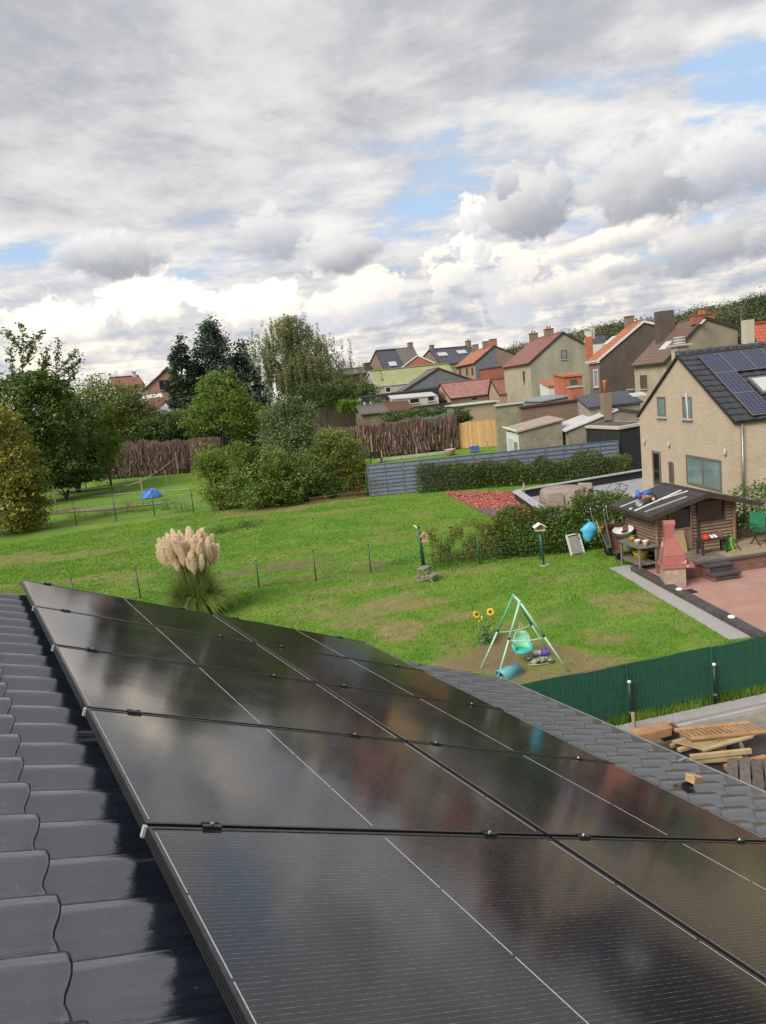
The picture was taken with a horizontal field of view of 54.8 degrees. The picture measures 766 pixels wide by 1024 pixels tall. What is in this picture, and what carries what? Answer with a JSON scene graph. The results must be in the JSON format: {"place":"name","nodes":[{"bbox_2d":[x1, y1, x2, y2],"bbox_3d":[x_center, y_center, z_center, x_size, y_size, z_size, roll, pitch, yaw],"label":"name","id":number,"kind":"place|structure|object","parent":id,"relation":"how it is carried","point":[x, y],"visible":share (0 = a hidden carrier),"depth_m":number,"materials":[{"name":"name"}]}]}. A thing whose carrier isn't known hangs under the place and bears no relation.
{"place":"outdoors","nodes":[
{"label":"outdoors","id":0,"kind":"place"},
{"bbox_2d":[0,405,694,725],"bbox_3d":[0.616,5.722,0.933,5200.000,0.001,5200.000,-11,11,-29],"label":"ground","id":1,"kind":"structure","parent":0,"point":[174,481],"depth_m":61.42,"materials":[{"name":"plant"}]},
{"bbox_2d":[0,319,97,499],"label":"broadleaf tree","id":2,"kind":"object","parent":1,"relation":"on","point":[43,391],"visible":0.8,"depth_m":55.93,"materials":[{"name":"green plant"}]},
{"bbox_2d":[36,462,109,499],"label":"garden shrub","id":3,"kind":"object","parent":1,"relation":"on","point":[88,474],"visible":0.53,"depth_m":58.48,"materials":[{"name":"green plant"}]},
{"bbox_2d":[44,388,132,491],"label":"broadleaf tree","id":4,"kind":"object","parent":1,"relation":"on","point":[91,448],"visible":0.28,"depth_m":64.04,"materials":[{"name":"green plant"}]},
{"bbox_2d":[90,402,123,490],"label":"sapling","id":5,"kind":"object","parent":1,"relation":"on","point":[113,446],"visible":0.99,"depth_m":61.47,"materials":[{"name":"green plant"}]},
{"bbox_2d":[64,371,167,453],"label":"broadleaf tree","id":6,"kind":"object","parent":1,"relation":"on","point":[134,405],"visible":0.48,"depth_m":77.20,"materials":[{"name":"green plant"}]},
{"bbox_2d":[118,406,192,444],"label":"garden shrub","id":7,"kind":"object","parent":1,"relation":"on","point":[166,425],"visible":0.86,"depth_m":76.19,"materials":[{"name":"green plant"}]},
{"bbox_2d":[97,436,223,478],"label":"dead hedge","id":8,"kind":"object","parent":1,"relation":"on","point":[147,458],"visible":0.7,"depth_m":72.85,"materials":[{"name":"wood"}]},
{"bbox_2d":[143,367,186,441],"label":"brick house","id":9,"kind":"structure","parent":1,"relation":"on","point":[156,383],"depth_m":87.08,"materials":[{"name":"brick"}]},
{"bbox_2d":[160,333,204,440],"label":"conifer","id":10,"kind":"object","parent":1,"relation":"on","point":[178,363],"visible":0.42,"depth_m":81.06,"materials":[{"name":"green plant"}]},
{"bbox_2d":[176,315,252,456],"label":"conifer","id":11,"kind":"object","parent":1,"relation":"on","point":[212,346],"visible":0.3,"depth_m":83.01,"materials":[{"name":"green plant"}]},
{"bbox_2d":[174,365,272,450],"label":"broadleaf tree","id":12,"kind":"object","parent":1,"relation":"on","point":[223,397],"visible":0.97,"depth_m":74.66,"materials":[{"name":"green plant"}]},
{"bbox_2d":[221,338,272,458],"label":"conifer","id":13,"kind":"object","parent":1,"relation":"on","point":[241,362],"visible":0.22,"depth_m":86.26,"materials":[{"name":"green plant"}]},
{"bbox_2d":[232,313,383,412],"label":"birch tree","id":14,"kind":"object","parent":1,"relation":"on","point":[292,361],"visible":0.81,"depth_m":94.75,"materials":[{"name":"green plant"}]},
{"bbox_2d":[284,379,352,429],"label":"tree","id":15,"kind":"object","parent":1,"relation":"on","point":[320,396],"visible":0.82,"depth_m":89.83,"materials":[{"name":"green plant"}]},
{"bbox_2d":[309,371,355,438],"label":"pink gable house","id":16,"kind":"structure","parent":1,"relation":"on","point":[335,420],"depth_m":103.08,"materials":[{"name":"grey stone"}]},
{"bbox_2d":[340,380,383,417],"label":"tree","id":17,"kind":"object","parent":1,"relation":"on","point":[366,389],"visible":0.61,"depth_m":91.05,"materials":[{"name":"green plant"}]},
{"bbox_2d":[0,592,765,1023],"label":"house","id":18,"kind":"structure","parent":1,"relation":"on","point":[94,928],"depth_m":2.27,"materials":[{"name":"tile"}]},
{"bbox_2d":[356,400,411,425],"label":"shed","id":19,"kind":"structure","parent":1,"relation":"on","point":[367,412],"depth_m":79.05,"materials":[{"name":"metal"}]},
{"bbox_2d":[318,412,458,459],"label":"dead hedge","id":20,"kind":"object","parent":1,"relation":"on","point":[439,432],"visible":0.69,"depth_m":66.50,"materials":[{"name":"wood"}]},
{"bbox_2d":[370,342,416,369],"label":"slate roof house","id":21,"kind":"structure","parent":1,"relation":"on","point":[390,358],"depth_m":111.10,"materials":[{"name":"grey brick"}]},
{"bbox_2d":[357,387,438,404],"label":"annex","id":22,"kind":"object","parent":1,"relation":"on","point":[434,390],"visible":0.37,"depth_m":87.24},
{"bbox_2d":[364,363,452,393],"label":"cream house","id":23,"kind":"structure","parent":1,"relation":"on","point":[395,379],"depth_m":97.71,"materials":[{"name":"white paint"}]},
{"bbox_2d":[372,405,449,422],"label":"garden shrub","id":24,"kind":"object","parent":1,"relation":"on","point":[410,413],"visible":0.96,"depth_m":70.88,"materials":[{"name":"green plant"}]},
{"bbox_2d":[388,392,436,405],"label":"veranda","id":25,"kind":"object","parent":1,"relation":"on","point":[420,399],"visible":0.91,"depth_m":83.48,"materials":[{"name":"stone"}]},
{"bbox_2d":[396,367,470,391],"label":"slate hung house","id":26,"kind":"structure","parent":1,"relation":"on","point":[433,377],"depth_m":91.05,"materials":[{"name":"stone"}]},
{"bbox_2d":[423,339,471,372],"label":"slate roof house","id":27,"kind":"structure","parent":1,"relation":"on","point":[453,357],"depth_m":118.01,"materials":[{"name":"beige brick"}]},
{"bbox_2d":[438,378,489,404],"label":"garage","id":28,"kind":"structure","parent":1,"relation":"on","point":[464,391],"depth_m":88.87,"materials":[{"name":"tile"}]},
{"bbox_2d":[444,400,499,432],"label":"shed","id":29,"kind":"structure","parent":1,"relation":"on","point":[481,410],"depth_m":79.28,"materials":[{"name":"beige brick"}]},
{"bbox_2d":[458,420,496,448],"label":"wooden fence","id":30,"kind":"object","parent":1,"relation":"on","point":[473,433],"visible":0.85,"depth_m":65.89,"materials":[{"name":"wood"}]},
{"bbox_2d":[454,338,515,378],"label":"slate hung house","id":31,"kind":"structure","parent":1,"relation":"on","point":[490,353],"depth_m":97.68,"materials":[{"name":"beige brick"}]},
{"bbox_2d":[488,377,506,403],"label":"garage","id":32,"kind":"structure","parent":1,"relation":"on","point":[496,390],"depth_m":85.91,"materials":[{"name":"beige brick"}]},
{"bbox_2d":[494,401,523,451],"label":"old wall","id":33,"kind":"structure","parent":1,"relation":"on","point":[506,414],"depth_m":52.15,"materials":[{"name":"paint"}]},
{"bbox_2d":[502,416,563,450],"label":"concrete shed","id":34,"kind":"structure","parent":1,"relation":"on","point":[544,431],"depth_m":44.38,"materials":[{"name":"beige concrete"}]},
{"bbox_2d":[501,326,589,402],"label":"rendered house","id":35,"kind":"structure","parent":1,"relation":"on","point":[532,362],"depth_m":75.64,"materials":[{"name":"paint"}]},
{"bbox_2d":[518,399,577,422],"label":"old wall","id":36,"kind":"structure","parent":1,"relation":"on","point":[565,410],"depth_m":50.93,"materials":[{"name":"brick"}]},
{"bbox_2d":[552,372,584,399],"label":"annex","id":37,"kind":"object","parent":1,"relation":"on","point":[570,385],"visible":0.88,"depth_m":57.53,"materials":[{"name":"orange brick"}]},
{"bbox_2d":[562,408,639,444],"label":"white roof shed","id":38,"kind":"structure","parent":1,"relation":"on","point":[573,430],"depth_m":44.22,"materials":[{"name":"concrete"}]},
{"bbox_2d":[575,390,646,416],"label":"tiled outbuilding","id":39,"kind":"structure","parent":1,"relation":"on","point":[588,405],"depth_m":45.58,"materials":[{"name":"tile"}]},
{"bbox_2d":[584,421,641,470],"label":"annex","id":40,"kind":"object","parent":1,"relation":"on","point":[626,434],"visible":0.45,"depth_m":41.38,"materials":[{"name":"paint"}]},
{"bbox_2d":[584,310,674,393],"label":"brick house","id":41,"kind":"structure","parent":1,"relation":"on","point":[612,360],"depth_m":59.54,"materials":[{"name":"brown brick"}]},
{"bbox_2d":[626,310,740,407],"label":"rendered house","id":42,"kind":"structure","parent":1,"relation":"on","point":[652,363],"depth_m":50.20,"materials":[{"name":"paint"}]},
{"bbox_2d":[636,336,765,520],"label":"brick house","id":43,"kind":"structure","parent":1,"relation":"on","point":[702,427],"depth_m":28.24,"materials":[{"name":"brick"}]},
{"bbox_2d":[685,454,721,491],"bbox_3d":[12.206,-1.508,28.152,0.040,1.177,2.767,-6,9,-2],"label":"window","id":44,"kind":"structure","parent":43,"relation":"in","point":[703,472],"depth_m":28.05,"materials":[{"name":"blue glass"}]},
{"bbox_2d":[698,353,734,373],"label":"blue solar panel","id":45,"kind":"object","parent":43,"relation":"attached to","point":[716,363],"visible":1,"depth_m":28.16,"materials":[{"name":"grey glass"}]},
{"bbox_2d":[715,371,754,393],"bbox_3d":[12.864,-4.745,27.038,0.811,0.769,1.281,-6,9,-2],"label":"blue solar panel","id":46,"kind":"object","parent":43,"relation":"attached to","point":[734,382],"visible":1,"depth_m":27.01,"materials":[{"name":"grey glass"}]},
{"bbox_2d":[719,351,757,371],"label":"blue solar panel","id":47,"kind":"object","parent":43,"relation":"attached to","point":[737,361],"visible":1,"depth_m":28.15,"materials":[{"name":"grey glass"}]},
{"bbox_2d":[733,391,765,415],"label":"blue solar panel","id":48,"kind":"object","parent":43,"relation":"attached to","point":[753,403],"visible":1,"depth_m":25.92,"materials":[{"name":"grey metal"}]},
{"bbox_2d":[0,453,764,725],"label":"lawn","id":49,"kind":"structure","parent":0,"point":[497,649],"depth_m":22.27,"materials":[{"name":"plant"}]},
{"bbox_2d":[0,402,59,535],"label":"bush","id":50,"kind":"object","parent":49,"relation":"on","point":[18,484],"visible":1,"depth_m":42.01,"materials":[{"name":"plant"}]},
{"bbox_2d":[153,525,247,614],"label":"pampas grass","id":51,"kind":"object","parent":49,"relation":"on","point":[193,590],"depth_m":20.95,"materials":[{"name":"plant"}]},
{"bbox_2d":[182,439,250,509],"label":"garden shrub","id":52,"kind":"object","parent":49,"relation":"on","point":[206,460],"visible":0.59,"depth_m":42.64,"materials":[{"name":"green plant"}]},
{"bbox_2d":[213,437,317,510],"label":"garden shrub","id":53,"kind":"object","parent":49,"relation":"on","point":[269,476],"visible":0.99,"depth_m":41.49,"materials":[{"name":"green plant"}]},
{"bbox_2d":[0,531,540,598],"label":"wire fence","id":54,"kind":"object","parent":49,"relation":"on","point":[257,577],"visible":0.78,"depth_m":23.87,"materials":[{"name":"metal"}]},
{"bbox_2d":[249,394,322,478],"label":"garden shrub","id":55,"kind":"object","parent":49,"relation":"on","point":[285,419],"visible":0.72,"depth_m":45.84,"materials":[{"name":"green plant"}]},
{"bbox_2d":[275,430,352,501],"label":"garden shrub","id":56,"kind":"object","parent":49,"relation":"on","point":[313,470],"visible":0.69,"depth_m":42.81,"materials":[{"name":"green plant"}]},
{"bbox_2d":[315,425,376,495],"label":"garden shrub","id":57,"kind":"object","parent":49,"relation":"on","point":[341,444],"visible":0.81,"depth_m":42.44,"materials":[{"name":"green plant"}]},
{"bbox_2d":[337,459,368,495],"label":"garden shrub","id":58,"kind":"object","parent":49,"relation":"on","point":[358,474],"visible":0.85,"depth_m":42.41,"materials":[{"name":"green plant"}]},
{"bbox_2d":[424,521,464,562],"bbox_3d":[2.086,1.027,24.624,1.412,1.354,0.797,-5,9,9],"label":"hedge shrub","id":59,"kind":"object","parent":49,"relation":"on","point":[454,535],"visible":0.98,"depth_m":24.50,"materials":[{"name":"green plant"}]},
{"bbox_2d":[461,516,498,559],"bbox_3d":[3.254,0.862,24.468,1.347,1.550,0.910,-7,9,-3],"label":"hedge shrub","id":60,"kind":"object","parent":49,"relation":"on","point":[489,528],"visible":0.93,"depth_m":24.32,"materials":[{"name":"green plant"}]},
{"bbox_2d":[444,491,537,519],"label":"red gravel","id":61,"kind":"structure","parent":49,"relation":"on","point":[467,497],"depth_m":36.50,"materials":[{"name":"gravel"}]},
{"bbox_2d":[366,440,619,495],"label":"slatted fence","id":62,"kind":"object","parent":49,"relation":"on","point":[392,472],"visible":0.64,"depth_m":41.51,"materials":[{"name":"wood"}]},
{"bbox_2d":[412,449,631,492],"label":"clipped hedge","id":63,"kind":"object","parent":49,"relation":"on","point":[618,463],"visible":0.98,"depth_m":40.21,"materials":[{"name":"green plant"}]},
{"bbox_2d":[481,594,569,676],"bbox_3d":[2.741,2.408,14.877,1.581,1.554,1.165,-7,9,-6],"label":"swing","id":64,"kind":"object","parent":49,"relation":"on","point":[522,643],"visible":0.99,"depth_m":15.05,"materials":[{"name":"green metal"}]},
{"bbox_2d":[491,500,583,558],"bbox_3d":[5.042,0.534,24.323,3.026,1.923,1.220,-6,9,0],"label":"hedge","id":65,"kind":"object","parent":49,"relation":"on","point":[553,525],"visible":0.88,"depth_m":24.07,"materials":[{"name":"green plant"}]},
{"bbox_2d":[567,486,629,549],"bbox_3d":[7.209,0.237,24.438,2.115,1.995,1.236,-6,9,1],"label":"hedge","id":66,"kind":"object","parent":49,"relation":"on","point":[598,502],"visible":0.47,"depth_m":24.14,"materials":[{"name":"green plant"}]},
{"bbox_2d":[641,526,765,578],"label":"deck","id":67,"kind":"structure","parent":49,"relation":"on","point":[749,556],"depth_m":20.22,"materials":[{"name":"wood"}]},
{"bbox_2d":[609,482,763,554],"bbox_3d":[8.918,0.105,21.924,3.485,1.695,2.464,-7,9,-7],"label":"log cabin","id":68,"kind":"object","parent":67,"relation":"on","point":[694,514],"visible":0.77,"depth_m":21.20,"materials":[{"name":"brown wood"}]},
{"bbox_2d":[669,508,692,549],"bbox_3d":[8.500,0.521,21.101,0.675,1.230,0.064,-7,9,-7],"label":"door","id":69,"kind":"structure","parent":68,"relation":"in","point":[682,517],"depth_m":21.08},
{"bbox_2d":[696,499,724,521],"bbox_3d":[9.384,-0.044,21.158,0.849,0.599,0.050,-7,9,-7],"label":"window","id":70,"kind":"structure","parent":68,"relation":"in","point":[709,510],"depth_m":21.17,"materials":[{"name":"brown glass"}]},
{"bbox_2d":[706,478,765,538],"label":"garden shrub","id":71,"kind":"object","parent":49,"relation":"on","point":[761,488],"visible":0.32,"depth_m":22.38,"materials":[{"name":"green plant"}]},
{"bbox_2d":[0,0,765,419],"label":"sky","id":72,"kind":"structure","parent":0,"point":[383,174],"materials":[{"name":"white"}]},
{"bbox_2d":[531,478,642,516],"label":"paved terrace","id":73,"kind":"structure","parent":0,"point":[634,485],"depth_m":35.90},
{"bbox_2d":[512,469,641,519],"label":"terrace wall","id":74,"kind":"structure","parent":73,"relation":"on","point":[521,496],"depth_m":36.74,"materials":[{"name":"concrete"}]},
{"bbox_2d":[610,564,750,639],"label":"path","id":75,"kind":"structure","parent":0,"point":[720,627],"depth_m":17.54,"materials":[{"name":"concrete"}]},
{"bbox_2d":[644,566,765,631],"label":"terrace","id":76,"kind":"structure","parent":0,"point":[743,597],"depth_m":18.14,"materials":[{"name":"tile"}]},
{"bbox_2d":[618,538,659,568],"bbox_3d":[7.404,1.256,21.367,0.630,0.734,1.240,-7,9,-7],"label":"potting bench","id":77,"kind":"object","parent":76,"relation":"on","point":[640,562],"visible":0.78,"depth_m":21.10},
{"bbox_2d":[657,520,694,586],"bbox_3d":[7.607,1.050,19.229,0.800,1.726,0.720,-4,9,10],"label":"barbecue","id":78,"kind":"object","parent":76,"relation":"on","point":[673,562],"visible":0.98,"depth_m":19.01,"materials":[{"name":"brick"}]},
{"bbox_2d":[630,564,765,638],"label":"terrace edging","id":79,"kind":"object","parent":76,"relation":"on","point":[753,632],"visible":0.84,"depth_m":17.33,"materials":[{"name":"stone"}]},
{"bbox_2d":[700,561,741,581],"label":"garden steps","id":80,"kind":"structure","parent":76,"relation":"on","point":[729,571],"depth_m":19.43,"materials":[{"name":"stone"}]},
{"bbox_2d":[651,711,765,781],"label":"yard","id":81,"kind":"structure","parent":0,"point":[757,719],"depth_m":11.81,"materials":[{"name":"concrete"}]},
{"bbox_2d":[660,723,679,741],"bbox_3d":[4.360,3.365,11.292,0.280,0.180,0.180,-9,10,-14],"label":"timber block","id":82,"kind":"object","parent":81,"relation":"on","point":[675,735],"depth_m":11.22,"materials":[{"name":"wood"}]},
{"bbox_2d":[630,721,672,740],"bbox_3d":[4.021,3.297,11.057,0.624,0.140,0.222,-8,9,-12],"label":"timber block","id":83,"kind":"object","parent":82,"relation":"on","point":[655,731],"depth_m":10.99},
{"bbox_2d":[616,693,765,731],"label":"kerb wall","id":84,"kind":"structure","parent":81,"relation":"on","point":[722,711],"depth_m":12.04,"materials":[{"name":"concrete"}]},
{"bbox_2d":[519,635,765,724],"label":"screen fence","id":85,"kind":"object","parent":84,"relation":"on","point":[629,688],"visible":0.62,"depth_m":12.13,"materials":[{"name":"green paint"}]},
{"bbox_2d":[600,683,765,725],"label":"grass strip","id":86,"kind":"object","parent":84,"relation":"on","point":[759,689],"depth_m":12.26,"materials":[{"name":"plant"}]},
{"bbox_2d":[727,734,760,749],"bbox_3d":[5.146,3.499,10.766,2.600,0.036,0.440,-9,10,-17],"label":"old board","id":87,"kind":"object","parent":81,"relation":"on","point":[746,743],"depth_m":10.94,"materials":[{"name":"grey wood"}]},
{"bbox_2d":[738,734,765,780],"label":"old board","id":88,"kind":"object","parent":87,"relation":"on","point":[757,745],"depth_m":10.78,"materials":[{"name":"grey wood"}]},
{"bbox_2d":[702,753,765,774],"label":"old board","id":89,"kind":"object","parent":88,"relation":"on","point":[718,766],"visible":0.02,"depth_m":10.34,"materials":[{"name":"brown wood"}]},
{"bbox_2d":[667,739,734,757],"bbox_3d":[4.270,3.516,10.676,1.800,0.036,0.440,-10,10,-24],"label":"old board","id":90,"kind":"object","parent":89,"relation":"on","point":[688,752],"visible":0.09,"depth_m":10.71,"materials":[{"name":"brown wood"}]},
{"bbox_2d":[713,738,726,750],"bbox_3d":[4.863,3.343,10.656,0.140,0.180,0.100,-9,10,-14],"label":"timber block","id":91,"kind":"object","parent":90,"relation":"on","point":[721,748],"depth_m":10.62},
{"bbox_2d":[672,728,752,751],"bbox_3d":[4.758,3.282,10.666,1.044,0.056,0.424,-8,9,-14],"label":"slatted grate","id":92,"kind":"object","parent":91,"relation":"on","point":[684,741],"visible":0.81,"depth_m":10.57,"materials":[{"name":"wood"}]},
{"bbox_2d":[674,721,765,740],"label":"slatted grate","id":93,"kind":"object","parent":92,"relation":"on","point":[707,736],"visible":1,"depth_m":10.73,"materials":[{"name":"wood"}]},
{"bbox_2d":[723,754,765,770],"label":"timber plank","id":94,"kind":"object","parent":89,"relation":"on","point":[763,757],"visible":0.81,"depth_m":10.19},
{"bbox_2d":[727,758,765,790],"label":"dark pallet","id":95,"kind":"object","parent":94,"relation":"on","point":[745,765],"visible":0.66,"depth_m":9.89,"materials":[{"name":"grey wood"}]},
{"bbox_3d":[-0.444,1.271,4.418,0.097,0.163,5.850,-11,11,-29],"label":"mounting rail","id":96,"kind":"object","parent":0,"visible":0},
{"bbox_2d":[20,579,255,642],"bbox_3d":[-2.064,0.841,6.188,1.587,0.732,1.161,-11,11,-29],"label":"solar panel","id":97,"kind":"object","parent":96,"relation":"attached to","point":[47,595],"visible":0.94,"depth_m":6.11,"materials":[{"name":"glass"}]},
{"bbox_2d":[32,606,314,681],"bbox_3d":[-1.486,0.939,5.195,1.598,0.732,1.163,-11,11,-29],"label":"solar panel","id":98,"kind":"object","parent":96,"relation":"attached to","point":[65,627],"visible":0.97,"depth_m":5.09,"materials":[{"name":"glass"}]},
{"bbox_2d":[51,645,401,740],"bbox_3d":[-0.904,1.039,4.204,1.598,0.733,1.163,-11,11,-29],"label":"solar panel","id":99,"kind":"object","parent":96,"relation":"attached to","point":[96,679],"visible":0.97,"depth_m":4.08,"materials":[{"name":"glass"}]},
{"bbox_2d":[82,707,544,836],"bbox_3d":[-0.321,1.137,3.213,1.598,0.733,1.163,-11,11,-29],"label":"solar panel","id":100,"kind":"object","parent":96,"relation":"attached to","point":[167,771],"visible":0.94,"depth_m":3.05,"materials":[{"name":"glass"}]},
{"bbox_2d":[140,822,765,1023],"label":"solar panel","id":101,"kind":"object","parent":96,"relation":"attached to","point":[335,927],"visible":1,"depth_m":2.10,"materials":[{"name":"glass"}]},
{"bbox_3d":[0.994,1.693,5.305,0.097,0.163,5.850,-11,11,-29],"label":"mounting rail","id":102,"kind":"object","parent":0,"visible":0},
{"bbox_2d":[215,615,422,670],"bbox_3d":[-0.626,1.262,7.076,1.587,0.732,1.161,-11,11,-29],"label":"solar panel","id":103,"kind":"object","parent":102,"relation":"attached to","point":[285,637],"visible":0.83,"depth_m":7.00,"materials":[{"name":"laminate"}]},
{"bbox_2d":[259,643,500,708],"bbox_3d":[-0.044,1.361,6.085,1.587,0.732,1.163,-11,11,-29],"label":"solar panel","id":104,"kind":"object","parent":102,"relation":"attached to","point":[349,672],"visible":0.83,"depth_m":6.00,"materials":[{"name":"laminate"}]},
{"bbox_2d":[318,683,608,761],"bbox_3d":[0.538,1.461,5.094,1.587,0.732,1.163,-11,11,-29],"label":"solar panel","id":105,"kind":"object","parent":102,"relation":"attached to","point":[405,718],"visible":0.84,"depth_m":5.00,"materials":[{"name":"laminate"}]},
{"bbox_2d":[407,741,765,841],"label":"solar panel","id":106,"kind":"object","parent":102,"relation":"attached to","point":[550,796],"visible":0.89,"depth_m":3.97,"materials":[{"name":"glass"}]},
{"bbox_2d":[551,833,765,981],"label":"solar panel","id":107,"kind":"object","parent":102,"relation":"attached to","point":[712,893],"visible":0.91,"depth_m":3.03,"materials":[{"name":"laminate"}]},
{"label":"hill","id":108,"kind":"structure","parent":0,"visible":0},
{"bbox_2d":[503,287,765,355],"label":"woods","id":109,"kind":"object","parent":108,"relation":"on","point":[754,306],"visible":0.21,"depth_m":341.27,"materials":[{"name":"plant"}]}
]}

